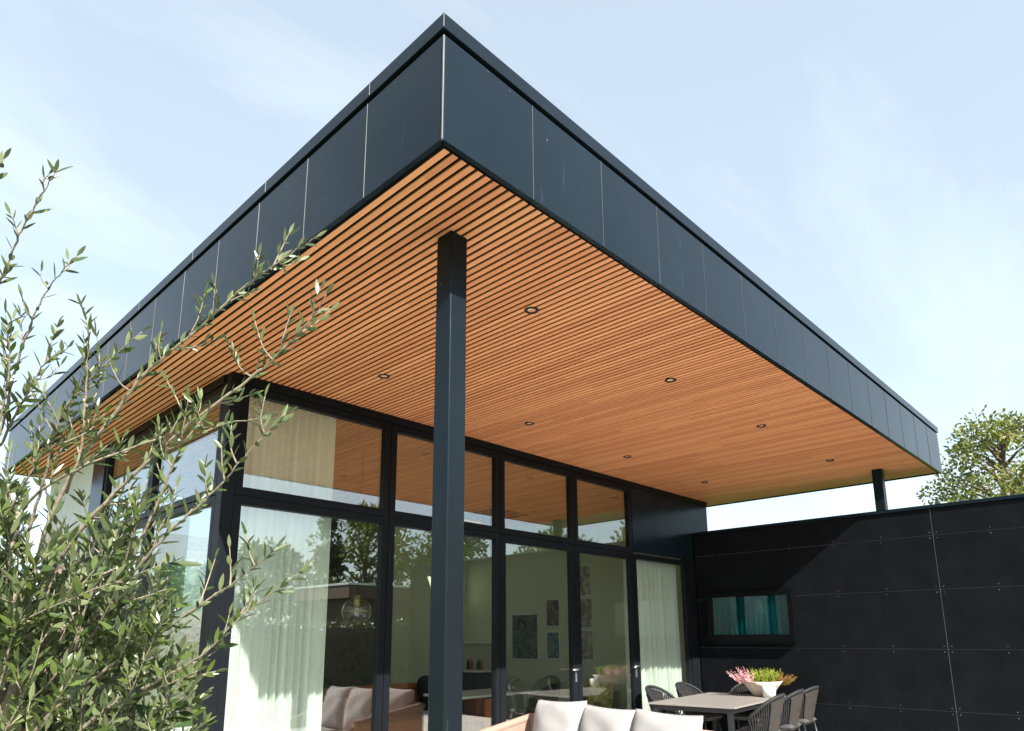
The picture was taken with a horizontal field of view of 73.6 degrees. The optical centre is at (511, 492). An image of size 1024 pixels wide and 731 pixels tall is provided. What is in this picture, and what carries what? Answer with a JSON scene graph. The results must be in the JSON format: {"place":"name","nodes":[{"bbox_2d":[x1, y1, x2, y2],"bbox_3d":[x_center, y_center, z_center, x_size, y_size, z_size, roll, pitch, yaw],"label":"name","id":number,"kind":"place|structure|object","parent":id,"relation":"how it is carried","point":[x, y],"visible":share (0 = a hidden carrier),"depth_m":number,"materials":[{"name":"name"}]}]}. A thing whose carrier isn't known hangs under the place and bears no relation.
{"place":"outdoors","nodes":[
{"label":"outdoors","id":0,"kind":"place"},
{"bbox_2d":[2,642,198,730],"bbox_3d":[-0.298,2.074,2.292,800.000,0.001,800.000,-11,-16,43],"label":"lawn","id":1,"kind":"structure","parent":0,"point":[181,695],"depth_m":20.82,"materials":[{"name":"green plant"}]},
{"bbox_2d":[3,12,941,730],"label":"modern house","id":2,"kind":"structure","parent":1,"relation":"on","point":[459,194],"depth_m":5.74,"materials":[{"name":"cedar wood"},{"name":"dark blue-grey metal panels"},{"name":"glass"}]},
{"bbox_2d":[85,519,145,658],"bbox_3d":[-4.074,1.666,6.924,1.492,2.666,0.070,-11,-16,43],"label":"fixed window","id":3,"kind":"structure","parent":2,"relation":"in","point":[143,521],"depth_m":6.68,"materials":[{"name":"black metal"}]},
{"bbox_2d":[99,425,155,532],"bbox_3d":[-4.082,-0.111,7.299,1.492,0.951,0.070,-11,-16,43],"label":"transom window","id":4,"kind":"structure","parent":2,"relation":"in","point":[147,434],"depth_m":7.57,"materials":[{"name":"black metal"}]},
{"bbox_2d":[139,517,189,730],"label":"curtain","id":5,"kind":"object","parent":2,"relation":"hanging from","point":[179,549],"visible":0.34,"depth_m":6.55,"materials":[{"name":"white fabric"}]},
{"bbox_2d":[118,492,210,508],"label":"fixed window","id":6,"kind":"structure","parent":2,"relation":"in","point":[168,500],"depth_m":10.42,"materials":[{"name":"black metal"}]},
{"bbox_2d":[125,495,214,730],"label":"fixed window","id":7,"kind":"structure","parent":2,"relation":"in","point":[180,511],"depth_m":5.70,"materials":[{"name":"black metal"}]},
{"bbox_2d":[147,385,224,517],"bbox_3d":[-2.971,-0.337,6.256,1.572,0.951,0.070,-11,-16,43],"label":"transom window","id":8,"kind":"structure","parent":2,"relation":"in","point":[215,395],"depth_m":6.17,"materials":[{"name":"black metal"}]},
{"bbox_2d":[224,397,335,730],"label":"curtain","id":9,"kind":"object","parent":2,"relation":"hanging from","point":[276,669],"visible":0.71,"depth_m":6.03,"materials":[{"name":"white fabric"}]},
{"bbox_2d":[215,495,387,730],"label":"fixed window","id":10,"kind":"structure","parent":2,"relation":"in","point":[238,501],"depth_m":6.25,"materials":[{"name":"black metal"}]},
{"bbox_2d":[234,385,391,516],"bbox_3d":[-1.766,-0.340,6.264,0.070,0.951,1.542,-11,-16,43],"label":"transom window","id":11,"kind":"structure","parent":2,"relation":"in","point":[383,510],"depth_m":6.22,"materials":[{"name":"black metal"}]},
{"bbox_2d":[341,449,371,622],"bbox_3d":[-1.757,0.489,7.903,0.342,2.057,0.342,-11,-16,43],"label":"globe pendant","id":12,"kind":"object","parent":2,"relation":"hanging from","point":[356,611],"visible":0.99,"depth_m":7.73,"materials":[{"name":"clear glass"}]},
{"bbox_2d":[378,373,389,378],"bbox_3d":[-1.092,-1.003,5.846,0.100,0.027,0.100,-11,-16,43],"label":"downlight","id":13,"kind":"object","parent":2,"relation":"attached to","point":[386,377],"visible":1,"depth_m":5.84,"materials":[{"name":"metal"}]},
{"bbox_2d":[321,682,483,730],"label":"leather sofa","id":14,"kind":"object","parent":2,"relation":"on","point":[347,708],"visible":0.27,"depth_m":9.76,"materials":[{"name":"beige leather"}]},
{"bbox_2d":[417,675,428,714],"bbox_3d":[-1.165,3.275,10.402,0.578,0.953,0.526,11,-16,-43],"label":"shell chair","id":15,"kind":"object","parent":2,"relation":"on","point":[422,685],"visible":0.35,"depth_m":10.50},
{"bbox_2d":[381,518,499,730],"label":"fixed window","id":16,"kind":"structure","parent":2,"relation":"in","point":[392,522],"depth_m":7.33,"materials":[{"name":"black metal"}]},
{"bbox_2d":[389,424,499,532],"bbox_3d":[-0.693,-0.114,7.357,0.070,0.951,1.538,-11,-16,43],"label":"transom window","id":17,"kind":"structure","parent":2,"relation":"in","point":[396,429],"depth_m":7.20,"materials":[{"name":"black metal"}]},
{"bbox_2d":[462,642,491,698],"bbox_3d":[-0.809,3.696,13.594,1.060,1.438,0.668,-11,-16,43],"label":"kitchen unit","id":18,"kind":"object","parent":2,"relation":"on","point":[474,679],"visible":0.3,"depth_m":13.19,"materials":[{"name":"black laminate"}]},
{"bbox_2d":[469,657,472,669],"bbox_3d":[-0.813,3.395,13.640,0.072,0.240,0.072,-11,-16,43],"label":"bottle","id":19,"kind":"object","parent":18,"relation":"on","point":[471,665],"visible":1,"depth_m":13.61,"materials":[{"name":"glass"}]},
{"bbox_2d":[423,688,539,730],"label":"indoor table","id":20,"kind":"object","parent":2,"relation":"on","point":[477,693],"visible":0.45,"depth_m":9.93,"materials":[{"name":"white laminate"}]},
{"bbox_2d":[506,673,520,689],"bbox_3d":[-0.093,2.925,10.627,0.354,0.243,0.472,-8,-14,32],"label":"vase","id":21,"kind":"object","parent":20,"relation":"on","point":[509,686],"visible":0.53,"depth_m":10.56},
{"bbox_2d":[462,698,506,728],"bbox_3d":[-0.380,3.177,9.394,0.460,0.715,0.420,-10,-15,39],"label":"leather chair","id":22,"kind":"object","parent":2,"relation":"on","point":[484,718],"visible":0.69,"depth_m":9.18,"materials":[{"name":"white leather"}]},
{"bbox_2d":[511,614,538,659],"bbox_3d":[0.253,2.771,13.197,0.700,0.860,0.030,-11,-16,43],"label":"framed picture","id":23,"kind":"object","parent":2,"relation":"attached to","point":[525,636],"visible":1,"depth_m":13.19,"materials":[{"name":"teal paper"}]},
{"bbox_2d":[524,306,538,313],"bbox_3d":[0.134,-1.254,4.681,0.100,0.027,0.100,-11,-16,43],"label":"downlight","id":24,"kind":"object","parent":2,"relation":"attached to","point":[527,309],"visible":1,"depth_m":4.67,"materials":[{"name":"metal"}]},
{"bbox_2d":[500,453,574,543],"bbox_3d":[0.310,0.097,8.379,0.070,0.951,1.342,-11,-16,43],"label":"transom window","id":25,"kind":"structure","parent":2,"relation":"in","point":[570,539],"depth_m":8.38,"materials":[{"name":"black metal"}]},
{"bbox_2d":[517,684,557,715],"bbox_3d":[0.405,3.245,10.078,0.526,0.863,0.578,-9,-15,35],"label":"shell chair","id":26,"kind":"object","parent":2,"relation":"on","point":[547,693],"visible":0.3,"depth_m":9.91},
{"bbox_2d":[500,534,579,722],"bbox_3d":[0.341,1.870,7.982,0.134,2.666,1.342,-11,-16,43],"label":"glazed door","id":27,"kind":"structure","parent":2,"relation":"in","point":[571,577],"depth_m":8.30,"materials":[{"name":"metal"}]},
{"bbox_2d":[521,675,560,710],"bbox_3d":[0.489,3.373,10.829,0.578,0.923,0.526,-10,-15,38],"label":"shell chair","id":28,"kind":"object","parent":2,"relation":"on","point":[543,682],"visible":0.21,"depth_m":11.08,"materials":[{"name":"green plastic"}]},
{"bbox_2d":[546,599,560,626],"bbox_3d":[0.770,2.240,12.799,0.340,0.510,0.030,-11,-16,43],"label":"framed picture","id":29,"kind":"object","parent":2,"relation":"attached to","point":[553,612],"visible":1,"depth_m":12.79,"materials":[{"name":"grey paper"}]},
{"bbox_2d":[546,631,560,658],"bbox_3d":[0.769,2.823,12.680,0.330,0.500,0.030,-11,-16,43],"label":"framed picture","id":30,"kind":"object","parent":2,"relation":"attached to","point":[553,645],"visible":1,"depth_m":12.67,"materials":[{"name":"teal paint"}]},
{"bbox_2d":[580,564,592,595],"bbox_3d":[1.330,1.583,12.386,0.300,0.560,0.030,-11,-16,43],"label":"framed picture","id":31,"kind":"object","parent":2,"relation":"attached to","point":[586,581],"visible":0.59,"depth_m":12.37,"materials":[{"name":"grey paper"}]},
{"bbox_2d":[581,597,593,627],"bbox_3d":[1.332,2.150,12.266,0.300,0.540,0.030,-11,-16,43],"label":"framed picture","id":32,"kind":"object","parent":2,"relation":"attached to","point":[587,615],"visible":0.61,"depth_m":12.24,"materials":[{"name":"grey paper"}]},
{"bbox_2d":[581,630,594,660],"bbox_3d":[1.335,2.703,12.149,0.300,0.530,0.030,-11,-16,43],"label":"framed picture","id":33,"kind":"object","parent":2,"relation":"attached to","point":[588,649],"visible":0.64,"depth_m":12.13,"materials":[{"name":"white paint"}]},
{"bbox_2d":[573,472,632,552],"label":"transom window","id":34,"kind":"structure","parent":2,"relation":"in","point":[576,476],"depth_m":9.37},
{"bbox_2d":[575,545,638,709],"bbox_3d":[1.260,2.064,8.919,0.134,2.666,1.296,-11,-16,43],"label":"glazed door","id":35,"kind":"structure","parent":2,"relation":"in","point":[578,549],"depth_m":9.24,"materials":[{"name":"metal"}]},
{"bbox_2d":[623,559,682,713],"bbox_3d":[2.099,2.297,10.048,0.202,2.610,1.420,-11,-16,43],"label":"curtain","id":36,"kind":"object","parent":2,"relation":"hanging from","point":[660,654],"visible":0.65,"depth_m":10.10,"materials":[{"name":"white fabric"}]},
{"bbox_2d":[633,554,693,708],"bbox_3d":[2.195,2.271,9.917,0.070,2.666,1.452,-11,-16,43],"label":"fixed window","id":37,"kind":"structure","parent":2,"relation":"in","point":[687,641],"depth_m":10.31,"materials":[{"name":"black metal"}]},
{"bbox_2d":[665,377,675,382],"bbox_3d":[1.381,-0.988,5.966,0.100,0.027,0.100,-11,-16,43],"label":"downlight","id":38,"kind":"object","parent":2,"relation":"attached to","point":[668,381],"visible":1,"depth_m":5.96,"materials":[{"name":"metal"}]},
{"bbox_2d":[693,494,1023,730],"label":"black annex","id":39,"kind":"object","parent":1,"relation":"on","point":[906,619],"visible":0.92,"depth_m":8.87,"materials":[{"name":"tile"}]},
{"bbox_2d":[705,589,797,643],"bbox_3d":[3.477,1.826,10.046,1.345,0.762,0.089,-11,-16,43],"label":"window","id":40,"kind":"structure","parent":39,"relation":"in","point":[761,613],"depth_m":10.03,"materials":[{"name":"teal glass"}]},
{"bbox_2d":[915,404,1023,504],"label":"broadleaf tree","id":41,"kind":"object","parent":1,"relation":"on","point":[1005,436],"visible":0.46,"depth_m":18.37,"materials":[{"name":"green plant"}]},
{"bbox_2d":[0,148,339,730],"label":"olive tree","id":42,"kind":"object","parent":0,"point":[34,642],"visible":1,"depth_m":1.47,"materials":[{"name":"green plant"}]},
{"bbox_2d":[0,0,1023,641],"label":"sky","id":43,"kind":"structure","parent":0,"point":[863,160],"materials":[{"name":"blue"}]},
{"bbox_2d":[583,691,620,708],"bbox_3d":[1.352,3.497,10.813,0.640,0.660,0.640,-4,-13,18],"label":"armchair","id":44,"kind":"object","parent":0,"point":[616,704],"visible":0.19,"depth_m":10.97,"materials":[{"name":"green fabric"}]},
{"bbox_2d":[586,677,614,708],"bbox_3d":[1.395,3.192,10.867,0.460,0.440,0.214,14,-24,-8],"label":"pillow","id":45,"kind":"object","parent":44,"relation":"on","point":[599,693],"visible":0.95,"depth_m":10.78,"materials":[{"name":"yellow fabric"}]},
{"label":"patio","id":46,"kind":"structure","parent":0,"visible":0},
{"bbox_2d":[479,700,709,730],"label":"outdoor sofa","id":47,"kind":"object","parent":46,"relation":"on","point":[565,716],"visible":1,"depth_m":5.88,"materials":[{"name":"fabric"}]},
{"bbox_2d":[645,685,680,714],"bbox_3d":[2.034,2.980,8.905,0.560,0.906,0.598,-10,-15,39],"label":"dining chair","id":48,"kind":"object","parent":46,"relation":"on","point":[653,695],"visible":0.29,"depth_m":9.15,"materials":[{"name":"grey wicker"}]},
{"bbox_2d":[675,682,721,730],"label":"dining chair","id":49,"kind":"object","parent":46,"relation":"on","point":[682,690],"visible":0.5,"depth_m":9.53,"materials":[{"name":"grey wicker"}]},
{"bbox_2d":[649,692,781,730],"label":"dining table","id":50,"kind":"object","parent":46,"relation":"on","point":[730,704],"visible":0.81,"depth_m":8.35,"materials":[{"name":"beige ceramic"}]},
{"bbox_2d":[726,667,797,697],"bbox_3d":[3.407,2.558,9.307,1.017,0.383,0.667,4,-13,-19],"label":"planted bowl","id":51,"kind":"object","parent":50,"relation":"on","point":[766,685],"visible":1,"depth_m":9.19,"materials":[{"name":"white paint"}]},
{"bbox_2d":[729,683,767,728],"bbox_3d":[3.305,3.109,9.544,0.598,0.906,0.560,-9,-15,35],"label":"dining chair","id":52,"kind":"object","parent":46,"relation":"on","point":[744,689],"visible":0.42,"depth_m":9.72,"materials":[{"name":"grey wicker"}]},
{"bbox_2d":[735,693,784,730],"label":"dining chair","id":53,"kind":"object","parent":46,"relation":"on","point":[771,713],"visible":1,"depth_m":7.66,"materials":[{"name":"grey wicker"}]},
{"bbox_2d":[756,689,804,730],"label":"dining chair","id":54,"kind":"object","parent":46,"relation":"on","point":[789,720],"visible":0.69,"depth_m":8.30,"materials":[{"name":"grey wicker"}]},
{"bbox_2d":[781,685,818,730],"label":"dining chair","id":55,"kind":"object","parent":46,"relation":"on","point":[808,706],"visible":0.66,"depth_m":8.86,"materials":[{"name":"grey wicker"}]}
]}

